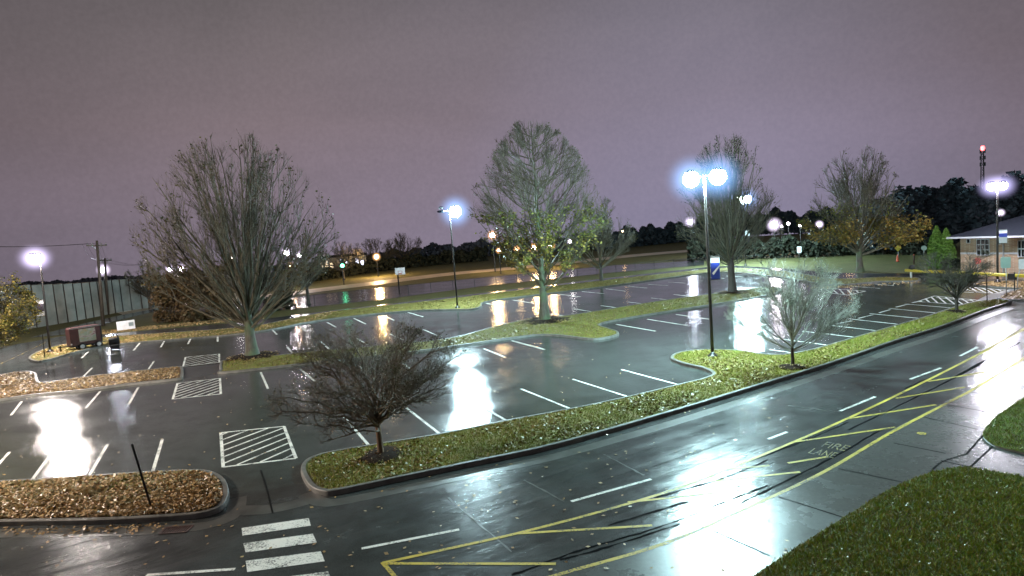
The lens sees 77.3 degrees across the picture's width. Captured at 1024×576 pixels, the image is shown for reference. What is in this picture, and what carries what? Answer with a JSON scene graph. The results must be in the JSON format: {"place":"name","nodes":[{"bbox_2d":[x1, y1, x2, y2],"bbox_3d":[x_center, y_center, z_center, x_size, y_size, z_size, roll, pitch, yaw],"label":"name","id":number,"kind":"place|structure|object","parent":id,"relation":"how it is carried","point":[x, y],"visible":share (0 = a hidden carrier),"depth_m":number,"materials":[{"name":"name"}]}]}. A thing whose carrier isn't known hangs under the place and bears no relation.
{"place":"outdoors","nodes":[
{"label":"outdoors","id":0,"kind":"place"},
{"bbox_2d":[30,303,196,337],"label":"back driveway","id":1,"kind":"structure","parent":0,"point":[62,331],"depth_m":74.85,"materials":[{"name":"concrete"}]},
{"bbox_2d":[315,253,366,271],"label":"shop building","id":2,"kind":"structure","parent":0,"point":[359,261],"depth_m":137.71,"materials":[{"name":"concrete"}]},
{"bbox_2d":[118,250,696,314],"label":"street","id":3,"kind":"structure","parent":0,"point":[402,279],"depth_m":109.18,"materials":[{"name":"grey asphalt"}]},
{"bbox_2d":[200,261,703,310],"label":"lot","id":4,"kind":"structure","parent":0,"point":[329,297],"depth_m":88.10,"materials":[{"name":"grey asphalt"}]},
{"bbox_2d":[395,267,404,289],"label":"basketball hoop","id":5,"kind":"object","parent":4,"relation":"on","point":[399,271],"visible":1,"depth_m":85.75,"materials":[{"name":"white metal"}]},
{"bbox_2d":[263,255,759,305],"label":"chain link fence","id":6,"kind":"object","parent":4,"relation":"on","point":[694,263],"visible":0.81,"depth_m":82.13,"materials":[{"name":"black metal"}]},
{"bbox_2d":[31,268,917,360],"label":"verge","id":7,"kind":"structure","parent":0,"point":[400,306],"depth_m":62.71,"materials":[{"name":"green plant"}]},
{"bbox_2d":[27,253,53,351],"bbox_3d":[-37.698,0.733,51.064,2.915,8.896,2.798,-3,4,0],"label":"street lamp","id":8,"kind":"object","parent":7,"relation":"on","point":[34,257],"visible":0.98,"depth_m":51.11,"materials":[{"name":"grey metal"}]},
{"bbox_2d":[33,311,334,359],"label":"fallen leaves","id":9,"kind":"object","parent":7,"relation":"on","point":[158,334],"visible":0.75,"depth_m":55.72,"materials":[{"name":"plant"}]},
{"bbox_2d":[437,205,460,307],"bbox_3d":[-5.011,-3.658,59.923,4.010,11.051,3.949,-4,5,0],"label":"street lamp","id":10,"kind":"object","parent":7,"relation":"on","point":[454,210],"visible":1,"depth_m":59.55,"materials":[{"name":"brown metal"}]},
{"bbox_2d":[322,268,916,318],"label":"fallen leaves","id":11,"kind":"object","parent":7,"relation":"on","point":[562,287],"visible":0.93,"depth_m":67.11,"materials":[{"name":"brown plant"}]},
{"bbox_2d":[0,232,960,346],"bbox_3d":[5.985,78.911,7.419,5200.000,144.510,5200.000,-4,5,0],"label":"ground","id":12,"kind":"structure","parent":0,"point":[879,263],"depth_m":85.20,"materials":[{"name":"green plant"}]},
{"bbox_2d":[0,278,157,333],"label":"panel fence","id":13,"kind":"object","parent":12,"relation":"on","point":[68,302],"visible":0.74,"depth_m":78.52,"materials":[{"name":"grey metal"}]},
{"bbox_2d":[86,241,106,325],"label":"utility pole","id":14,"kind":"object","parent":12,"relation":"on","point":[100,289],"visible":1,"depth_m":69.14,"materials":[{"name":"brown wood"}]},
{"bbox_2d":[100,258,111,314],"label":"utility pole","id":15,"kind":"object","parent":12,"relation":"on","point":[106,281],"visible":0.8,"depth_m":82.67,"materials":[{"name":"brown wood"}]},
{"bbox_2d":[116,320,134,330],"bbox_3d":[-38.608,3.730,63.975,1.590,0.924,0.134,-9,7,-42],"label":"sign board","id":16,"kind":"object","parent":12,"relation":"on","point":[126,325],"visible":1,"depth_m":63.91,"materials":[{"name":"metal"}]},
{"bbox_2d":[124,259,162,308],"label":"bare tree","id":17,"kind":"object","parent":12,"relation":"on","point":[136,285],"visible":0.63,"depth_m":85.78,"materials":[{"name":"brown plant"}]},
{"bbox_2d":[146,276,183,322],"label":"shrub","id":18,"kind":"object","parent":12,"relation":"on","point":[161,300],"visible":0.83,"depth_m":67.65,"materials":[{"name":"brown plant"}]},
{"bbox_2d":[163,271,190,313],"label":"shrub","id":19,"kind":"object","parent":12,"relation":"on","point":[177,308],"visible":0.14,"depth_m":76.22,"materials":[{"name":"brown plant"}]},
{"bbox_2d":[102,317,263,333],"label":"fallen leaves","id":20,"kind":"object","parent":12,"relation":"on","point":[169,325],"visible":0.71,"depth_m":64.16,"materials":[{"name":"brown plant"}]},
{"bbox_2d":[172,265,210,321],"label":"shrub","id":21,"kind":"object","parent":12,"relation":"on","point":[193,315],"visible":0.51,"depth_m":66.49,"materials":[{"name":"brown plant"}]},
{"bbox_2d":[201,260,233,319],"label":"shrub","id":22,"kind":"object","parent":12,"relation":"on","point":[213,305],"visible":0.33,"depth_m":67.67,"materials":[{"name":"brown plant"}]},
{"bbox_2d":[1,238,518,285],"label":"treeline","id":23,"kind":"object","parent":12,"relation":"on","point":[433,248],"visible":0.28,"depth_m":177.40,"materials":[{"name":"plant"}]},
{"bbox_2d":[260,273,297,311],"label":"shrub","id":24,"kind":"object","parent":12,"relation":"on","point":[293,306],"visible":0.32,"depth_m":71.09,"materials":[{"name":"brown plant"}]},
{"bbox_2d":[280,228,326,303],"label":"bare tree","id":25,"kind":"object","parent":12,"relation":"on","point":[305,280],"visible":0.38,"depth_m":75.95,"materials":[{"name":"brown plant"}]},
{"bbox_2d":[320,241,365,279],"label":"bare tree","id":26,"kind":"object","parent":12,"relation":"on","point":[344,259],"visible":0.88,"depth_m":117.47,"materials":[{"name":"brown plant"}]},
{"bbox_2d":[259,245,488,288],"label":"hedge","id":27,"kind":"object","parent":12,"relation":"on","point":[477,253],"visible":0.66,"depth_m":142.89,"materials":[{"name":"green plant"}]},
{"bbox_2d":[350,236,398,260],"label":"bare tree","id":28,"kind":"object","parent":12,"relation":"on","point":[385,256],"visible":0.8,"depth_m":142.40,"materials":[{"name":"brown plant"}]},
{"bbox_2d":[385,232,422,258],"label":"bare tree","id":29,"kind":"object","parent":12,"relation":"on","point":[401,246],"visible":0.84,"depth_m":147.96,"materials":[{"name":"grey plant"}]},
{"bbox_2d":[509,235,593,253],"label":"woods","id":30,"kind":"object","parent":12,"relation":"on","point":[557,248],"visible":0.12,"depth_m":171.56,"materials":[{"name":"green plant"}]},
{"bbox_2d":[564,195,637,280],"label":"bare tree","id":31,"kind":"object","parent":12,"relation":"on","point":[605,233],"visible":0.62,"depth_m":75.81,"materials":[{"name":"brown plant"}]},
{"bbox_2d":[594,206,864,250],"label":"woods","id":32,"kind":"object","parent":12,"relation":"on","point":[649,234],"visible":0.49,"depth_m":168.56,"materials":[{"name":"green plant"}]},
{"bbox_2d":[686,234,953,261],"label":"undergrowth","id":33,"kind":"object","parent":12,"relation":"on","point":[787,244],"visible":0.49,"depth_m":90.09,"materials":[{"name":"green plant"}]},
{"bbox_2d":[796,145,933,271],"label":"maple tree","id":34,"kind":"object","parent":12,"relation":"on","point":[854,217],"visible":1,"depth_m":65.01,"materials":[{"name":"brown plant"}]},
{"bbox_2d":[863,196,890,254],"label":"dark tree","id":35,"kind":"object","parent":12,"relation":"on","point":[873,246],"visible":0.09,"depth_m":83.93,"materials":[{"name":"green plant"}]},
{"bbox_2d":[878,184,931,254],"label":"dark tree","id":36,"kind":"object","parent":12,"relation":"on","point":[913,199],"visible":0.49,"depth_m":80.76,"materials":[{"name":"green plant"}]},
{"bbox_2d":[913,185,943,237],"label":"dark tree","id":37,"kind":"object","parent":12,"relation":"on","point":[924,192],"visible":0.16,"depth_m":83.81,"materials":[{"name":"green plant"}]},
{"bbox_2d":[926,226,944,268],"bbox_3d":[41.909,-4.040,63.216,1.905,4.309,1.830,-4,5,0],"label":"arborvitae","id":38,"kind":"object","parent":12,"relation":"on","point":[935,235],"visible":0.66,"depth_m":62.96,"materials":[{"name":"green plant"}]},
{"bbox_2d":[926,187,958,230],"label":"dark tree","id":39,"kind":"object","parent":12,"relation":"on","point":[940,199],"visible":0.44,"depth_m":83.81,"materials":[{"name":"green plant"}]},
{"bbox_2d":[936,228,956,268],"bbox_3d":[42.026,-3.799,61.897,1.907,4.059,1.795,-4,5,0],"label":"arborvitae","id":40,"kind":"object","parent":12,"relation":"on","point":[943,242],"visible":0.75,"depth_m":61.60,"materials":[{"name":"green plant"}]},
{"bbox_2d":[937,177,968,247],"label":"dark tree","id":41,"kind":"object","parent":12,"relation":"on","point":[952,188],"visible":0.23,"depth_m":84.46,"materials":[{"name":"green plant"}]},
{"bbox_2d":[949,258,960,270],"bbox_3d":[39.239,-1.856,56.702,1.510,1.740,1.395,-4,5,0],"label":"shrub","id":42,"kind":"object","parent":12,"relation":"on","point":[956,261],"visible":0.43,"depth_m":56.44,"materials":[{"name":"green plant"}]},
{"bbox_2d":[947,183,1001,243],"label":"dark tree","id":43,"kind":"object","parent":12,"relation":"on","point":[978,204],"visible":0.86,"depth_m":82.41,"materials":[{"name":"green plant"}]},
{"bbox_2d":[980,146,985,191],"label":"radio mast","id":44,"kind":"object","parent":12,"relation":"on","point":[982,148],"visible":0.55,"depth_m":102.67,"materials":[{"name":"black metal"}]},
{"bbox_2d":[946,215,1023,279],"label":"brick building","id":45,"kind":"structure","parent":12,"relation":"on","point":[978,240],"depth_m":53.07,"materials":[{"name":"brown brick"}]},
{"bbox_2d":[976,239,989,254],"bbox_3d":[39.431,-3.415,53.581,0.103,1.375,0.991,-7,6,-28],"label":"window","id":46,"kind":"structure","parent":45,"relation":"in","point":[981,244],"depth_m":53.59,"materials":[{"name":"white glass"}]},
{"bbox_2d":[1017,240,1023,256],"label":"window","id":47,"kind":"structure","parent":45,"relation":"in","point":[1020,244],"depth_m":51.21,"materials":[{"name":"white glass"}]},
{"bbox_2d":[968,189,1019,229],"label":"dark tree","id":48,"kind":"object","parent":12,"relation":"on","point":[1008,208],"visible":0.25,"depth_m":81.83,"materials":[{"name":"green plant"}]},
{"bbox_2d":[985,170,1023,220],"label":"dark tree","id":49,"kind":"object","parent":12,"relation":"on","point":[1015,188],"visible":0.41,"depth_m":82.14,"materials":[{"name":"green plant"}]},
{"bbox_2d":[0,266,1005,366],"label":"access lane","id":50,"kind":"structure","parent":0,"point":[8,352],"depth_m":60.85,"materials":[{"name":"grey asphalt"}]},
{"bbox_2d":[58,324,102,351],"bbox_3d":[-35.257,4.093,52.143,1.130,1.848,3.036,0,7,40],"label":"enclosed trailer","id":51,"kind":"object","parent":50,"relation":"on","point":[80,337],"visible":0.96,"depth_m":51.98,"materials":[{"name":"metal"}]},
{"bbox_2d":[904,265,1023,279],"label":"barrier gate","id":52,"kind":"structure","parent":50,"relation":"on","point":[1010,276],"depth_m":50.38,"materials":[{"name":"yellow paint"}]},
{"bbox_2d":[0,301,1023,575],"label":"service road","id":53,"kind":"structure","parent":0,"point":[666,459],"depth_m":17.19,"materials":[{"name":"grey asphalt"}]},
{"bbox_2d":[0,308,1013,537],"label":"gutter","id":54,"kind":"object","parent":53,"relation":"on","point":[237,507],"visible":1,"depth_m":18.67,"materials":[{"name":"concrete"}]},
{"bbox_2d":[3,521,183,537],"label":"fallen leaves","id":55,"kind":"object","parent":54,"relation":"on","point":[56,528],"visible":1,"depth_m":17.17,"materials":[{"name":"brown plant"}]},
{"bbox_2d":[158,525,193,534],"bbox_3d":[-8.803,6.333,16.774,0.765,0.020,0.404,-4,5,0],"label":"drain grate","id":56,"kind":"object","parent":54,"relation":"on","point":[177,529],"visible":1,"depth_m":16.76,"materials":[{"name":"metal"}]},
{"bbox_2d":[146,347,977,575],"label":"white road markings","id":57,"kind":"object","parent":53,"relation":"on","point":[279,561],"visible":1,"depth_m":15.45,"materials":[{"name":"paint"}]},
{"bbox_2d":[448,405,838,551],"bbox_3d":[5.157,5.049,19.229,13.922,0.001,3.654,-7,6,-29],"label":"pavement joint","id":58,"kind":"object","parent":53,"relation":"on","point":[469,515],"visible":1,"depth_m":17.10,"materials":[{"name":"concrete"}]},
{"bbox_2d":[381,328,1023,575],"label":"yellow road markings","id":59,"kind":"object","parent":53,"relation":"on","point":[385,564],"visible":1,"depth_m":16.44,"materials":[{"name":"paint"}]},
{"bbox_2d":[511,329,1020,574],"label":"tar seam","id":60,"kind":"object","parent":53,"relation":"on","point":[822,462],"visible":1,"depth_m":16.56,"materials":[{"name":"black asphalt"}]},
{"bbox_2d":[809,442,847,457],"bbox_3d":[9.366,4.760,18.872,1.250,0.001,0.759,-9,7,-41],"label":"fire lane lettering","id":61,"kind":"object","parent":53,"relation":"on","point":[831,448],"visible":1,"depth_m":18.88,"materials":[{"name":"white paint"}]},
{"bbox_2d":[0,273,1023,493],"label":"parking lot","id":62,"kind":"structure","parent":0,"point":[147,419],"depth_m":32.72,"materials":[{"name":"grey asphalt"}]},
{"bbox_2d":[0,367,180,398],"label":"verge","id":63,"kind":"structure","parent":62,"relation":"on","point":[119,377],"depth_m":37.71,"materials":[{"name":"plant"}]},
{"bbox_2d":[0,270,44,348],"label":"leafy tree","id":64,"kind":"object","parent":63,"relation":"on","point":[10,314],"visible":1,"depth_m":37.02,"materials":[{"name":"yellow plant"}]},
{"bbox_2d":[0,366,178,397],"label":"fallen leaves","id":65,"kind":"object","parent":63,"relation":"on","point":[18,390],"visible":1,"depth_m":37.74,"materials":[{"name":"brown plant"}]},
{"bbox_2d":[0,366,183,400],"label":"kerb","id":66,"kind":"structure","parent":62,"relation":"on","point":[94,388],"depth_m":35.96,"materials":[{"name":"concrete"}]},
{"bbox_2d":[102,333,119,350],"bbox_3d":[-31.614,4.263,50.458,1.180,1.282,0.580,-8,6,-32],"label":"smoker grill","id":67,"kind":"object","parent":62,"relation":"on","point":[113,342],"visible":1,"depth_m":50.39,"materials":[{"name":"black metal"}]},
{"bbox_2d":[0,472,222,518],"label":"verge","id":68,"kind":"structure","parent":62,"relation":"on","point":[133,480],"depth_m":19.24,"materials":[{"name":"brown plant"}]},
{"bbox_2d":[0,469,222,518],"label":"fallen leaves","id":69,"kind":"object","parent":68,"relation":"on","point":[121,511],"visible":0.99,"depth_m":18.97,"materials":[{"name":"brown plant"}]},
{"bbox_2d":[131,444,151,505],"bbox_3d":[-10.342,5.274,17.910,0.341,1.951,0.112,-8,6,-31],"label":"sign post","id":70,"kind":"object","parent":68,"relation":"on","point":[141,474],"visible":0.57,"depth_m":17.88,"materials":[{"name":"black metal"}]},
{"bbox_2d":[0,469,229,525],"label":"kerb","id":71,"kind":"structure","parent":62,"relation":"on","point":[221,506],"depth_m":17.60,"materials":[{"name":"concrete"}]},
{"bbox_2d":[183,364,218,378],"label":"walkway","id":72,"kind":"structure","parent":62,"relation":"on","point":[189,372],"depth_m":38.82,"materials":[{"name":"concrete"}]},
{"bbox_2d":[2,349,788,570],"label":"fallen leaves","id":73,"kind":"object","parent":62,"relation":"on","point":[385,553],"visible":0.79,"depth_m":16.06,"materials":[{"name":"brown plant"}]},
{"bbox_2d":[28,267,920,361],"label":"kerb","id":74,"kind":"structure","parent":62,"relation":"on","point":[33,360],"depth_m":59.41,"materials":[{"name":"concrete"}]},
{"bbox_2d":[217,286,780,373],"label":"kerb","id":75,"kind":"structure","parent":62,"relation":"on","point":[220,371],"depth_m":41.48,"materials":[{"name":"concrete"}]},
{"bbox_2d":[222,287,776,370],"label":"verge","id":76,"kind":"structure","parent":62,"relation":"on","point":[481,334],"depth_m":43.99,"materials":[{"name":"green plant"}]},
{"bbox_2d":[128,129,339,355],"bbox_3d":[-17.543,-2.830,41.828,12.984,14.866,12.142,-4,5,0],"label":"bare tree","id":77,"kind":"object","parent":76,"relation":"on","point":[244,274],"visible":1,"depth_m":40.47,"materials":[{"name":"brown plant"}]},
{"bbox_2d":[227,351,280,360],"bbox_3d":[-17.015,4.407,42.219,3.383,0.130,3.417,-4,5,0],"label":"mulch bed","id":78,"kind":"object","parent":76,"relation":"on","point":[265,354],"visible":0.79,"depth_m":41.65,"materials":[{"name":"brown soil"}]},
{"bbox_2d":[224,288,765,369],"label":"fallen leaves","id":79,"kind":"object","parent":76,"relation":"on","point":[632,308],"visible":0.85,"depth_m":44.74,"materials":[{"name":"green plant"}]},
{"bbox_2d":[468,119,611,319],"bbox_3d":[2.013,-4.992,47.180,10.602,15.243,11.248,-4,5,0],"label":"pear tree","id":80,"kind":"object","parent":76,"relation":"on","point":[540,252],"visible":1,"depth_m":46.13,"materials":[{"name":"green plant"}]},
{"bbox_2d":[514,316,570,324],"bbox_3d":[2.444,2.390,48.189,4.786,0.130,4.080,-4,5,0],"label":"mulch bed","id":81,"kind":"object","parent":76,"relation":"on","point":[535,320],"visible":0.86,"depth_m":47.62,"materials":[{"name":"brown soil"}]},
{"bbox_2d":[674,133,786,291],"bbox_3d":[18.942,-6.433,55.587,9.245,14.005,9.038,-4,5,0],"label":"bare tree","id":82,"kind":"object","parent":76,"relation":"on","point":[728,219],"visible":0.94,"depth_m":55.11,"materials":[{"name":"brown plant"}]},
{"bbox_2d":[0,276,1009,478],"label":"parking lines","id":83,"kind":"object","parent":62,"relation":"on","point":[222,450],"visible":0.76,"depth_m":28.52,"materials":[{"name":"white paint"}]},
{"bbox_2d":[301,299,1011,495],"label":"kerb","id":84,"kind":"structure","parent":62,"relation":"on","point":[311,485],"depth_m":22.75,"materials":[{"name":"concrete"}]},
{"bbox_2d":[306,299,1007,488],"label":"verge","id":85,"kind":"structure","parent":62,"relation":"on","point":[465,445],"depth_m":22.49,"materials":[{"name":"green plant"}]},
{"bbox_2d":[262,320,468,452],"bbox_3d":[-4.354,3.285,20.840,6.125,4.619,7.120,-4,5,0],"label":"crabapple tree","id":86,"kind":"object","parent":85,"relation":"on","point":[390,370],"visible":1,"depth_m":20.20,"materials":[{"name":"brown plant"}]},
{"bbox_2d":[358,445,403,465],"bbox_3d":[-4.245,5.420,20.979,1.664,0.130,1.645,-1,7,35],"label":"mulch bed","id":87,"kind":"object","parent":85,"relation":"on","point":[371,457],"visible":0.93,"depth_m":20.69,"materials":[{"name":"brown soil"}]},
{"bbox_2d":[308,299,1004,487],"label":"fallen leaves","id":88,"kind":"object","parent":85,"relation":"on","point":[634,401],"visible":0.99,"depth_m":24.41,"materials":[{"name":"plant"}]},
{"bbox_2d":[683,167,725,356],"bbox_3d":[9.594,-1.695,31.346,4.153,10.269,2.893,-3,6,17],"label":"street lamp","id":89,"kind":"object","parent":85,"relation":"on","point":[717,175],"visible":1,"depth_m":31.20,"materials":[{"name":"brown metal"}]},
{"bbox_2d":[723,255,862,364],"bbox_3d":[12.315,1.073,28.153,5.849,5.131,5.335,-4,5,0],"label":"tree","id":90,"kind":"object","parent":85,"relation":"on","point":[787,297],"visible":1,"depth_m":27.87,"materials":[{"name":"grey plant"}]},
{"bbox_2d":[779,364,807,370],"bbox_3d":[12.467,3.451,28.443,1.275,0.130,1.218,-4,5,0],"label":"mulch bed","id":91,"kind":"object","parent":85,"relation":"on","point":[794,367],"visible":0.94,"depth_m":28.16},
{"bbox_2d":[913,249,997,309],"bbox_3d":[26.687,-0.414,38.638,4.667,3.967,4.906,-4,5,0],"label":"crabapple tree","id":92,"kind":"object","parent":85,"relation":"on","point":[968,278],"visible":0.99,"depth_m":38.41,"materials":[{"name":"brown plant"}]},
{"bbox_2d":[801,281,915,288],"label":"fallen leaves","id":93,"kind":"object","parent":62,"relation":"on","point":[866,284],"visible":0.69,"depth_m":55.08,"materials":[{"name":"brown plant"}]},
{"bbox_2d":[0,0,1023,284],"label":"sky","id":94,"kind":"structure","parent":0,"point":[393,111],"materials":[{"name":"purple"}]},
{"bbox_2d":[560,360,1023,575],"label":"concrete apron","id":95,"kind":"object","parent":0,"point":[837,491],"visible":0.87,"depth_m":16.10,"materials":[{"name":"grey concrete"}]},
{"bbox_2d":[260,383,1022,555],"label":"concrete joint","id":96,"kind":"object","parent":95,"relation":"on","point":[968,451],"visible":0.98,"depth_m":17.53,"materials":[{"name":"grey concrete"}]},
{"bbox_2d":[748,465,1023,575],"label":"lawn","id":97,"kind":"structure","parent":0,"point":[906,552],"depth_m":13.55,"materials":[{"name":"green plant"}]},
{"bbox_2d":[753,466,1023,575],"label":"fallen leaves","id":98,"kind":"object","parent":97,"relation":"on","point":[958,535],"visible":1,"depth_m":13.60,"materials":[{"name":"brown plant"}]},
{"bbox_2d":[976,289,1015,300],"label":"sidewalk","id":99,"kind":"structure","parent":0,"point":[993,296],"depth_m":44.38,"materials":[{"name":"concrete"}]},
{"bbox_2d":[976,281,1023,287],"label":"verge","id":100,"kind":"structure","parent":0,"point":[1007,283],"depth_m":48.76,"materials":[{"name":"plant"}]},
{"bbox_2d":[987,180,1007,281],"bbox_3d":[37.861,-4.794,49.925,3.083,8.698,2.386,0,7,37],"label":"street lamp","id":101,"kind":"object","parent":100,"relation":"on","point":[1001,236],"visible":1,"depth_m":49.77,"materials":[{"name":"brown metal"}]},
{"bbox_2d":[977,281,1023,287],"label":"fallen leaves","id":102,"kind":"object","parent":100,"relation":"on","point":[1010,283],"visible":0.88,"depth_m":48.82,"materials":[{"name":"brown plant"}]},
{"bbox_2d":[982,397,1023,452],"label":"lawn","id":103,"kind":"structure","parent":0,"point":[1017,416],"depth_m":19.29,"materials":[{"name":"green plant"}]},
{"label":"verge","id":104,"kind":"structure","parent":0,"visible":0},
{"bbox_2d":[1000,257,1010,294],"bbox_3d":[33.534,-0.754,43.476,0.551,2.731,0.090,0,7,38],"label":"post sign","id":105,"kind":"object","parent":104,"relation":"on","point":[1005,262],"visible":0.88,"depth_m":43.40,"materials":[{"name":"metal"}]},
{"bbox_2d":[1000,288,1023,298],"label":"fallen leaves","id":106,"kind":"object","parent":104,"relation":"on","point":[1010,295],"visible":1,"depth_m":43.27,"materials":[{"name":"brown plant"}]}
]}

